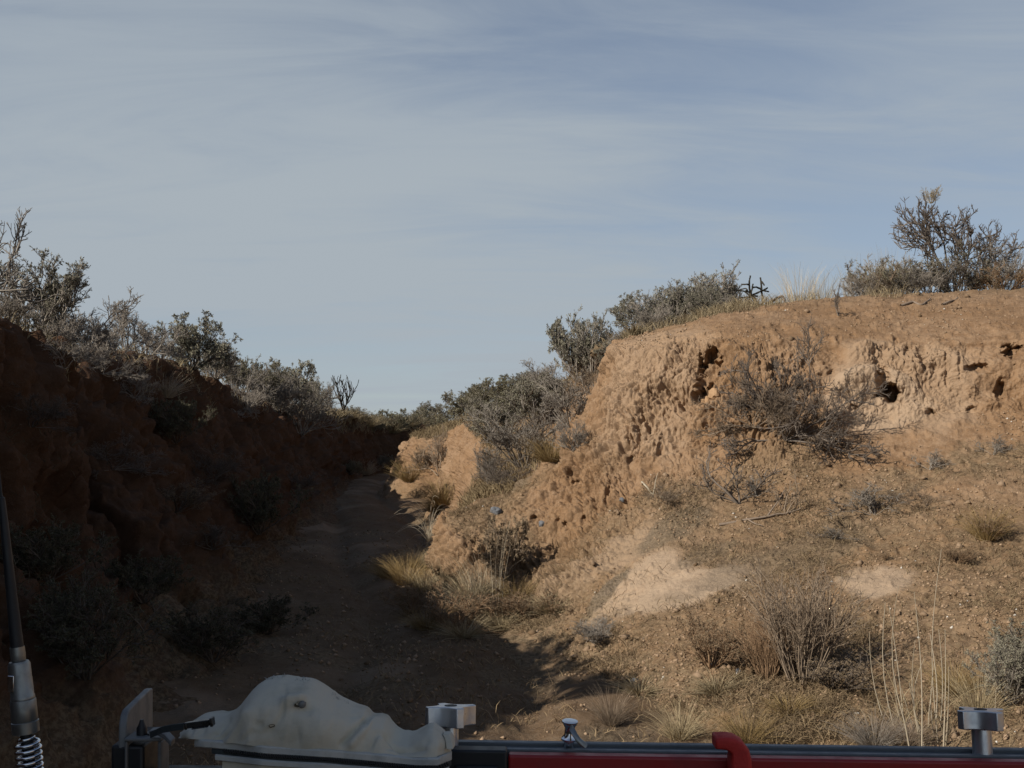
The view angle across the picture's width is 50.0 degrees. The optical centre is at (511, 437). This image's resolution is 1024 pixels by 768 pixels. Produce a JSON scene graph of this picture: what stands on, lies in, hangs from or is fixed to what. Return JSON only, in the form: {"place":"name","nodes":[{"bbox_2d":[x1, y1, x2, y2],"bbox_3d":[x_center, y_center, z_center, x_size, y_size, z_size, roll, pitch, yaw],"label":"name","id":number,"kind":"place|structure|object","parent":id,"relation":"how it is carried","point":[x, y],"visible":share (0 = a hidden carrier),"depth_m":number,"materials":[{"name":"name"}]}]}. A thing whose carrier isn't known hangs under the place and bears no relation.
{"place":"outdoors","nodes":[
{"label":"outdoors","id":0,"kind":"place"},
{"bbox_2d":[0,475,43,767],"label":"whip antenna","id":1,"kind":"object","parent":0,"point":[25,725],"visible":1,"depth_m":1.29,"materials":[{"name":"black metal"}]},
{"bbox_2d":[0,318,432,767],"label":"arroyo bank","id":2,"kind":"structure","parent":0,"point":[79,720],"depth_m":10.92,"materials":[{"name":"red soil"}]},
{"bbox_2d":[0,287,41,321],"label":"bare shrub","id":3,"kind":"object","parent":2,"relation":"on","point":[17,308],"visible":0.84,"depth_m":9.55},
{"bbox_2d":[0,207,62,314],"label":"bare shrub","id":4,"kind":"object","parent":2,"relation":"on","point":[8,269],"visible":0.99,"depth_m":8.46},
{"bbox_2d":[1,380,78,435],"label":"wiry shrub","id":5,"kind":"object","parent":2,"relation":"on","point":[54,408],"visible":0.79,"depth_m":8.68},
{"bbox_2d":[0,246,91,335],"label":"sagebrush","id":6,"kind":"object","parent":2,"relation":"on","point":[68,285],"visible":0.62,"depth_m":12.68,"materials":[{"name":"green plant"}]},
{"bbox_2d":[0,513,118,581],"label":"sagebrush","id":7,"kind":"object","parent":2,"relation":"on","point":[56,549],"visible":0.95,"depth_m":7.86,"materials":[{"name":"green plant"}]},
{"bbox_2d":[22,307,98,352],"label":"bare shrub","id":8,"kind":"object","parent":2,"relation":"on","point":[73,326],"visible":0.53,"depth_m":12.53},
{"bbox_2d":[36,315,109,373],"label":"wiry shrub","id":9,"kind":"object","parent":2,"relation":"on","point":[78,352],"visible":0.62,"depth_m":9.97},
{"bbox_2d":[26,295,134,355],"bbox_3d":[-5.248,-1.277,13.035,1.018,0.901,1.387,0,0,18],"label":"bare shrub","id":10,"kind":"object","parent":2,"relation":"on","point":[105,330],"visible":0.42,"depth_m":13.29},
{"bbox_2d":[22,568,177,680],"bbox_3d":[-2.468,1.114,6.515,0.781,0.645,0.956,0,0,-44],"label":"sagebrush","id":11,"kind":"object","parent":2,"relation":"on","point":[73,612],"visible":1,"depth_m":6.46,"materials":[{"name":"green plant"}]},
{"bbox_2d":[77,313,139,357],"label":"bare shrub","id":12,"kind":"object","parent":2,"relation":"on","point":[122,331],"visible":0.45,"depth_m":14.63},
{"bbox_2d":[73,332,154,380],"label":"wiry shrub","id":13,"kind":"object","parent":2,"relation":"on","point":[119,373],"visible":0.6,"depth_m":12.80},
{"bbox_2d":[81,286,173,350],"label":"bare shrub","id":14,"kind":"object","parent":2,"relation":"on","point":[131,321],"visible":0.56,"depth_m":15.73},
{"bbox_2d":[84,429,176,478],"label":"wiry shrub","id":15,"kind":"object","parent":2,"relation":"on","point":[141,461],"visible":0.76,"depth_m":11.49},
{"bbox_2d":[119,363,166,403],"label":"wiry shrub","id":16,"kind":"object","parent":2,"relation":"on","point":[139,389],"visible":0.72,"depth_m":13.41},
{"bbox_2d":[100,546,194,603],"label":"sagebrush","id":17,"kind":"object","parent":2,"relation":"on","point":[149,579],"visible":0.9,"depth_m":9.01,"materials":[{"name":"green plant"}]},
{"bbox_2d":[118,311,192,361],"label":"bare shrub","id":18,"kind":"object","parent":2,"relation":"on","point":[142,327],"visible":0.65,"depth_m":16.43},
{"bbox_2d":[147,389,217,443],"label":"sagebrush","id":19,"kind":"object","parent":2,"relation":"on","point":[184,417],"visible":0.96,"depth_m":14.90,"materials":[{"name":"green plant"}]},
{"bbox_2d":[1,307,371,422],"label":"rim grass","id":20,"kind":"structure","parent":2,"relation":"on","point":[126,355],"depth_m":15.24,"materials":[{"name":"plant"}]},
{"bbox_2d":[157,477,224,512],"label":"dry shrub","id":21,"kind":"object","parent":2,"relation":"on","point":[188,498],"visible":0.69,"depth_m":12.74,"materials":[{"name":"brown plant"}]},
{"bbox_2d":[146,309,243,371],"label":"leafy shrub","id":22,"kind":"object","parent":2,"relation":"on","point":[193,344],"visible":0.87,"depth_m":18.81,"materials":[{"name":"green plant"}]},
{"bbox_2d":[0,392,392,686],"bbox_3d":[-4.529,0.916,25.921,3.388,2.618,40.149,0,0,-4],"label":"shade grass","id":23,"kind":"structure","parent":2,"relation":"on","point":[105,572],"depth_m":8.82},
{"bbox_2d":[161,599,259,662],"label":"sagebrush","id":24,"kind":"object","parent":2,"relation":"on","point":[200,630],"visible":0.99,"depth_m":8.99,"materials":[{"name":"green plant"}]},
{"bbox_2d":[189,340,240,379],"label":"sagebrush","id":25,"kind":"object","parent":2,"relation":"on","point":[226,366],"visible":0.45,"depth_m":20.60,"materials":[{"name":"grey plant"}]},
{"bbox_2d":[182,518,257,549],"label":"bare shrub","id":26,"kind":"object","parent":2,"relation":"on","point":[214,533],"visible":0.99,"depth_m":12.18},
{"bbox_2d":[223,371,274,420],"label":"wiry shrub","id":27,"kind":"object","parent":2,"relation":"on","point":[256,397],"visible":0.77,"depth_m":23.28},
{"bbox_2d":[237,353,288,399],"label":"sagebrush","id":28,"kind":"object","parent":2,"relation":"on","point":[269,372],"visible":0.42,"depth_m":28.42,"materials":[{"name":"green plant"}]},
{"bbox_2d":[224,466,312,534],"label":"sagebrush","id":29,"kind":"object","parent":2,"relation":"on","point":[262,507],"visible":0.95,"depth_m":15.64,"materials":[{"name":"green plant"}]},
{"bbox_2d":[261,371,303,413],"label":"bare shrub","id":30,"kind":"object","parent":2,"relation":"on","point":[290,394],"visible":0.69,"depth_m":28.76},
{"bbox_2d":[269,356,316,407],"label":"leafy shrub","id":31,"kind":"object","parent":2,"relation":"on","point":[302,365],"visible":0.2,"depth_m":32.76,"materials":[{"name":"green plant"}]},
{"bbox_2d":[273,375,352,438],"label":"bare shrub","id":32,"kind":"object","parent":2,"relation":"on","point":[292,412],"visible":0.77,"depth_m":29.59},
{"bbox_2d":[324,407,452,434],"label":"grass","id":33,"kind":"structure","parent":2,"relation":"on","point":[339,414],"depth_m":43.22,"materials":[{"name":"plant"}]},
{"bbox_2d":[153,472,711,765],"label":"wash floor","id":34,"kind":"structure","parent":0,"point":[361,506],"depth_m":9.16,"materials":[{"name":"soil"}]},
{"bbox_2d":[224,592,319,634],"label":"sagebrush","id":35,"kind":"object","parent":34,"relation":"on","point":[270,617],"visible":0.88,"depth_m":10.48,"materials":[{"name":"green plant"}]},
{"bbox_2d":[361,552,435,585],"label":"bunchgrass","id":36,"kind":"object","parent":34,"relation":"on","point":[395,577],"visible":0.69,"depth_m":13.59,"materials":[{"name":"plant"}]},
{"bbox_2d":[89,561,721,766],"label":"wash litter","id":37,"kind":"object","parent":34,"relation":"on","point":[479,644],"visible":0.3,"depth_m":8.46,"materials":[{"name":"plant"}]},
{"bbox_2d":[378,582,434,614],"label":"dry shrub","id":38,"kind":"object","parent":34,"relation":"on","point":[414,598],"visible":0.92,"depth_m":11.85,"materials":[{"name":"brown plant"}]},
{"bbox_2d":[155,529,662,763],"bbox_3d":[-0.509,1.840,12.905,10.093,0.350,14.243,0,0,0],"label":"floor grit","id":39,"kind":"object","parent":34,"relation":"on","point":[408,659],"visible":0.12,"depth_m":9.43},
{"bbox_2d":[388,605,459,630],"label":"bunchgrass","id":40,"kind":"object","parent":34,"relation":"on","point":[421,627],"visible":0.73,"depth_m":10.56,"materials":[{"name":"beige plant"}]},
{"bbox_2d":[422,581,497,629],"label":"dry shrub","id":41,"kind":"object","parent":34,"relation":"on","point":[464,607],"visible":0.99,"depth_m":10.52,"materials":[{"name":"brown plant"}]},
{"bbox_2d":[415,614,504,645],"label":"grass","id":42,"kind":"structure","parent":34,"relation":"on","point":[474,633],"depth_m":10.20,"materials":[{"name":"plant"}]},
{"bbox_2d":[575,684,644,726],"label":"bunchgrass","id":43,"kind":"object","parent":34,"relation":"on","point":[614,719],"visible":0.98,"depth_m":7.27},
{"bbox_2d":[637,698,723,740],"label":"bunchgrass","id":44,"kind":"object","parent":34,"relation":"on","point":[688,732],"visible":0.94,"depth_m":6.96,"materials":[{"name":"plant"}]},
{"bbox_2d":[0,0,1023,420],"label":"sky","id":45,"kind":"structure","parent":0,"point":[401,199],"materials":[{"name":"blue"}]},
{"bbox_2d":[377,288,1023,747],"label":"arroyo bank","id":46,"kind":"structure","parent":0,"point":[639,416],"depth_m":11.80,"materials":[{"name":"beige soil"}]},
{"bbox_2d":[401,425,447,475],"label":"bare shrub","id":47,"kind":"object","parent":46,"relation":"on","point":[437,448],"visible":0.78,"depth_m":29.05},
{"bbox_2d":[396,475,454,504],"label":"bunchgrass","id":48,"kind":"object","parent":46,"relation":"on","point":[441,499],"visible":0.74,"depth_m":21.23,"materials":[{"name":"plant"}]},
{"bbox_2d":[432,561,510,605],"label":"bunchgrass","id":49,"kind":"object","parent":46,"relation":"on","point":[467,589],"visible":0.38,"depth_m":11.27,"materials":[{"name":"plant"}]},
{"bbox_2d":[452,588,514,622],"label":"dry shrub","id":50,"kind":"object","parent":46,"relation":"on","point":[490,605],"visible":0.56,"depth_m":10.85,"materials":[{"name":"brown plant"}]},
{"bbox_2d":[470,442,505,483],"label":"bare shrub","id":51,"kind":"object","parent":46,"relation":"on","point":[490,461],"visible":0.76,"depth_m":17.64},
{"bbox_2d":[455,395,528,441],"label":"sagebrush","id":52,"kind":"object","parent":46,"relation":"on","point":[477,428],"visible":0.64,"depth_m":20.54,"materials":[{"name":"green plant"}]},
{"bbox_2d":[468,603,531,630],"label":"bunchgrass","id":53,"kind":"object","parent":46,"relation":"on","point":[498,624],"visible":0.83,"depth_m":10.66,"materials":[{"name":"plant"}]},
{"bbox_2d":[477,513,529,579],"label":"leafy shrub","id":54,"kind":"object","parent":46,"relation":"on","point":[493,547],"visible":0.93,"depth_m":11.70,"materials":[{"name":"green plant"}]},
{"bbox_2d":[474,453,537,489],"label":"wiry shrub","id":55,"kind":"object","parent":46,"relation":"on","point":[500,476],"visible":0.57,"depth_m":15.97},
{"bbox_2d":[473,586,563,618],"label":"dry shrub","id":56,"kind":"object","parent":46,"relation":"on","point":[515,599],"visible":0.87,"depth_m":10.72,"materials":[{"name":"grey plant"}]},
{"bbox_2d":[466,399,574,469],"bbox_3d":[0.423,-0.006,17.833,2.076,1.255,1.524,0,0,-38],"label":"bare shrub","id":57,"kind":"object","parent":46,"relation":"on","point":[505,438],"visible":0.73,"depth_m":17.53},
{"bbox_2d":[409,322,646,508],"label":"gully grass","id":58,"kind":"structure","parent":46,"relation":"on","point":[484,490],"depth_m":17.84,"materials":[{"name":"plant"}]},
{"bbox_2d":[497,376,570,427],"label":"sagebrush","id":59,"kind":"object","parent":46,"relation":"on","point":[528,392],"visible":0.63,"depth_m":20.33,"materials":[{"name":"green plant"}]},
{"bbox_2d":[511,433,584,461],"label":"bunchgrass","id":60,"kind":"object","parent":46,"relation":"on","point":[544,456],"visible":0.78,"depth_m":13.68,"materials":[{"name":"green plant"}]},
{"bbox_2d":[535,369,597,427],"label":"bare shrub","id":61,"kind":"object","parent":46,"relation":"on","point":[557,402],"visible":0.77,"depth_m":15.68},
{"bbox_2d":[547,419,591,451],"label":"bare shrub","id":62,"kind":"object","parent":46,"relation":"on","point":[581,439],"visible":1,"depth_m":13.40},
{"bbox_2d":[545,304,615,380],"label":"sagebrush","id":63,"kind":"object","parent":46,"relation":"on","point":[561,343],"visible":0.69,"depth_m":22.35,"materials":[{"name":"green plant"}]},
{"bbox_2d":[572,308,608,372],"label":"spiky shrub","id":64,"kind":"object","parent":46,"relation":"on","point":[580,351],"visible":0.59,"depth_m":22.05,"materials":[{"name":"green plant"}]},
{"bbox_2d":[570,614,616,643],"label":"bare shrub","id":65,"kind":"object","parent":46,"relation":"on","point":[597,634],"visible":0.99,"depth_m":9.22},
{"bbox_2d":[608,289,676,330],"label":"sagebrush","id":66,"kind":"object","parent":46,"relation":"on","point":[622,310],"visible":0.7,"depth_m":16.46,"materials":[{"name":"green plant"}]},
{"bbox_2d":[626,298,679,330],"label":"bare shrub","id":67,"kind":"object","parent":46,"relation":"on","point":[644,318],"visible":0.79,"depth_m":15.71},
{"bbox_2d":[625,278,698,323],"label":"sagebrush","id":68,"kind":"object","parent":46,"relation":"on","point":[680,308],"visible":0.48,"depth_m":16.87,"materials":[{"name":"green plant"}]},
{"bbox_2d":[683,284,735,314],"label":"sagebrush","id":69,"kind":"object","parent":46,"relation":"on","point":[700,299],"visible":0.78,"depth_m":16.36,"materials":[{"name":"green plant"}]},
{"bbox_2d":[690,259,740,305],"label":"spiky shrub","id":70,"kind":"object","parent":46,"relation":"on","point":[731,286],"visible":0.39,"depth_m":17.23,"materials":[{"name":"green plant"}]},
{"bbox_2d":[674,601,757,669],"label":"dry shrub","id":71,"kind":"object","parent":46,"relation":"on","point":[696,642],"visible":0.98,"depth_m":7.95,"materials":[{"name":"brown plant"}]},
{"bbox_2d":[677,668,758,703],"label":"grass","id":72,"kind":"structure","parent":46,"relation":"on","point":[711,686],"depth_m":7.42,"materials":[{"name":"plant"}]},
{"bbox_2d":[428,399,1023,747],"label":"dry litter","id":73,"kind":"object","parent":46,"relation":"on","point":[830,700],"visible":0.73,"depth_m":8.40,"materials":[{"name":"plant"}]},
{"bbox_2d":[691,441,781,503],"bbox_3d":[2.220,0.363,10.987,0.904,0.654,0.423,0,0,33],"label":"bare sapling","id":74,"kind":"object","parent":46,"relation":"on","point":[733,500],"visible":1,"depth_m":11.06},
{"bbox_2d":[451,293,1023,742],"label":"clods","id":75,"kind":"object","parent":46,"relation":"on","point":[923,613],"visible":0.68,"depth_m":9.21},
{"bbox_2d":[452,290,1023,747],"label":"grit","id":76,"kind":"object","parent":46,"relation":"on","point":[682,690],"visible":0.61,"depth_m":9.16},
{"bbox_2d":[710,628,775,669],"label":"dry shrub","id":77,"kind":"object","parent":46,"relation":"on","point":[745,658],"visible":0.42,"depth_m":7.81,"materials":[{"name":"brown plant"}]},
{"bbox_2d":[686,364,805,439],"bbox_3d":[2.564,-0.382,11.918,1.305,0.887,1.016,0,0,35],"label":"wiry shrub","id":78,"kind":"object","parent":46,"relation":"on","point":[723,429],"visible":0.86,"depth_m":11.85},
{"bbox_2d":[700,701,801,743],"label":"bunchgrass","id":79,"kind":"object","parent":46,"relation":"on","point":[746,737],"visible":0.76,"depth_m":6.63,"materials":[{"name":"plant"}]},
{"bbox_2d":[726,603,802,679],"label":"upright shrub","id":80,"kind":"object","parent":46,"relation":"on","point":[774,665],"visible":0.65,"depth_m":7.58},
{"bbox_2d":[749,689,830,719],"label":"grass","id":81,"kind":"structure","parent":46,"relation":"on","point":[781,706],"depth_m":6.89,"materials":[{"name":"beige plant"}]},
{"bbox_2d":[566,283,1015,378],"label":"rim grass","id":82,"kind":"structure","parent":46,"relation":"on","point":[744,304],"depth_m":15.19,"materials":[{"name":"plant"}]},
{"bbox_2d":[714,311,891,465],"bbox_3d":[3.028,-0.509,11.822,1.557,1.732,1.999,0,0,-40],"label":"wiry shrub","id":83,"kind":"object","parent":46,"relation":"on","point":[829,440],"visible":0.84,"depth_m":11.71,"materials":[{"name":"plant"}]},
{"bbox_2d":[734,557,876,684],"bbox_3d":[1.990,1.245,7.511,0.948,0.867,0.818,0,0,9],"label":"upright shrub","id":84,"kind":"object","parent":46,"relation":"on","point":[809,640],"visible":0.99,"depth_m":7.40,"materials":[{"name":"plant"}]},
{"bbox_2d":[762,380,857,450],"bbox_3d":[3.197,-0.278,11.951,1.219,0.888,0.950,0,0,-30],"label":"wiry shrub","id":85,"kind":"object","parent":46,"relation":"on","point":[776,420],"visible":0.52,"depth_m":11.76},
{"bbox_2d":[787,642,895,690],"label":"dry shrub","id":86,"kind":"object","parent":46,"relation":"on","point":[829,673],"visible":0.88,"depth_m":7.22,"materials":[{"name":"brown plant"}]},
{"bbox_2d":[817,481,906,518],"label":"bare shrub","id":87,"kind":"object","parent":46,"relation":"on","point":[862,496],"visible":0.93,"depth_m":10.46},
{"bbox_2d":[840,270,888,296],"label":"bare shrub","id":88,"kind":"object","parent":46,"relation":"on","point":[849,288],"visible":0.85,"depth_m":17.13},
{"bbox_2d":[819,704,925,745],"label":"bunchgrass","id":89,"kind":"object","parent":46,"relation":"on","point":[881,739],"visible":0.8,"depth_m":6.31,"materials":[{"name":"plant"}]},
{"bbox_2d":[841,258,908,295],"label":"dry shrub","id":90,"kind":"object","parent":46,"relation":"on","point":[879,277],"visible":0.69,"depth_m":17.39,"materials":[{"name":"grey plant"}]},
{"bbox_2d":[860,709,961,745],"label":"bunchgrass","id":91,"kind":"object","parent":46,"relation":"on","point":[913,742],"visible":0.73,"depth_m":6.27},
{"bbox_2d":[876,254,951,293],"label":"dry shrub","id":92,"kind":"object","parent":46,"relation":"on","point":[885,271],"visible":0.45,"depth_m":17.51,"materials":[{"name":"grey plant"}]},
{"bbox_2d":[882,257,967,293],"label":"bare shrub","id":93,"kind":"object","parent":46,"relation":"on","point":[940,280],"visible":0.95,"depth_m":17.32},
{"bbox_2d":[861,549,996,746],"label":"tall grass","id":94,"kind":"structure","parent":46,"relation":"on","point":[945,738],"depth_m":6.29,"materials":[{"name":"plant"}]},
{"bbox_2d":[888,188,1000,292],"bbox_3d":[7.125,-3.260,18.214,1.667,2.043,2.030,0,0,11],"label":"skeletal shrub","id":95,"kind":"object","parent":46,"relation":"on","point":[927,238],"visible":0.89,"depth_m":18.18,"materials":[{"name":"plant"}]},
{"bbox_2d":[911,654,989,695],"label":"bunchgrass","id":96,"kind":"object","parent":46,"relation":"on","point":[953,680],"visible":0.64,"depth_m":6.86,"materials":[{"name":"beige plant"}]},
{"bbox_2d":[910,240,1002,292],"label":"dry shrub","id":97,"kind":"object","parent":46,"relation":"on","point":[961,272],"visible":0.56,"depth_m":17.73,"materials":[{"name":"grey plant"}]},
{"bbox_2d":[928,215,1023,289],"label":"skeletal shrub","id":98,"kind":"object","parent":46,"relation":"on","point":[1012,248],"visible":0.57,"depth_m":18.13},
{"bbox_2d":[930,661,1023,713],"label":"bunchgrass","id":99,"kind":"object","parent":46,"relation":"on","point":[990,702],"visible":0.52,"depth_m":6.48,"materials":[{"name":"plant"}]},
{"bbox_2d":[946,500,1023,540],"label":"bunchgrass","id":100,"kind":"object","parent":46,"relation":"on","point":[984,535],"visible":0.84,"depth_m":9.46,"materials":[{"name":"plant"}]},
{"bbox_2d":[956,261,1023,289],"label":"dry shrub","id":101,"kind":"object","parent":46,"relation":"on","point":[1019,279],"visible":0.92,"depth_m":17.52,"materials":[{"name":"brown plant"}]},
{"bbox_2d":[961,635,1023,705],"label":"sagebrush","id":102,"kind":"object","parent":46,"relation":"on","point":[1014,667],"visible":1,"depth_m":6.43,"materials":[{"name":"green plant"}]},
{"bbox_2d":[964,240,1023,289],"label":"bare shrub","id":103,"kind":"object","parent":46,"relation":"on","point":[1006,269],"visible":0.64,"depth_m":17.57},
{"bbox_2d":[985,617,1023,659],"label":"sagebrush","id":104,"kind":"object","parent":46,"relation":"on","point":[1016,640],"visible":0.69,"depth_m":7.19,"materials":[{"name":"green plant"}]},
{"bbox_2d":[437,740,1023,767],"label":"mounting rail","id":105,"kind":"object","parent":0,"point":[775,749],"visible":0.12,"depth_m":1.33,"materials":[{"name":"black metal"}]},
{"bbox_2d":[425,703,475,745],"bbox_3d":[-0.074,0.346,1.319,0.051,0.053,0.052,0,0,20],"label":"clamp knob","id":106,"kind":"object","parent":105,"relation":"attached to","point":[454,718],"visible":0.81,"depth_m":1.30,"materials":[{"name":"metal"}]},
{"bbox_2d":[112,688,1023,767],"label":"farm jack","id":107,"kind":"object","parent":105,"relation":"attached to","point":[135,746],"visible":0.92,"depth_m":1.28,"materials":[{"name":"red paint"}]},
{"bbox_2d":[150,675,454,767],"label":"jack cover","id":108,"kind":"object","parent":107,"relation":"attached to","point":[284,721],"visible":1,"depth_m":1.19,"materials":[{"name":"fabric"}]},
{"bbox_2d":[561,718,587,748],"bbox_3d":[0.073,0.355,1.307,0.019,0.035,0.038,0,0,-29],"label":"locking pin","id":109,"kind":"object","parent":105,"relation":"attached to","point":[569,737],"visible":1,"depth_m":1.31,"materials":[{"name":"silver metal"}]},
{"bbox_2d":[957,707,1003,754],"bbox_3d":[0.563,0.352,1.319,0.051,0.058,0.052,0,0,25],"label":"clamp knob","id":110,"kind":"object","parent":105,"relation":"attached to","point":[981,724],"visible":1,"depth_m":1.30,"materials":[{"name":"metal"}]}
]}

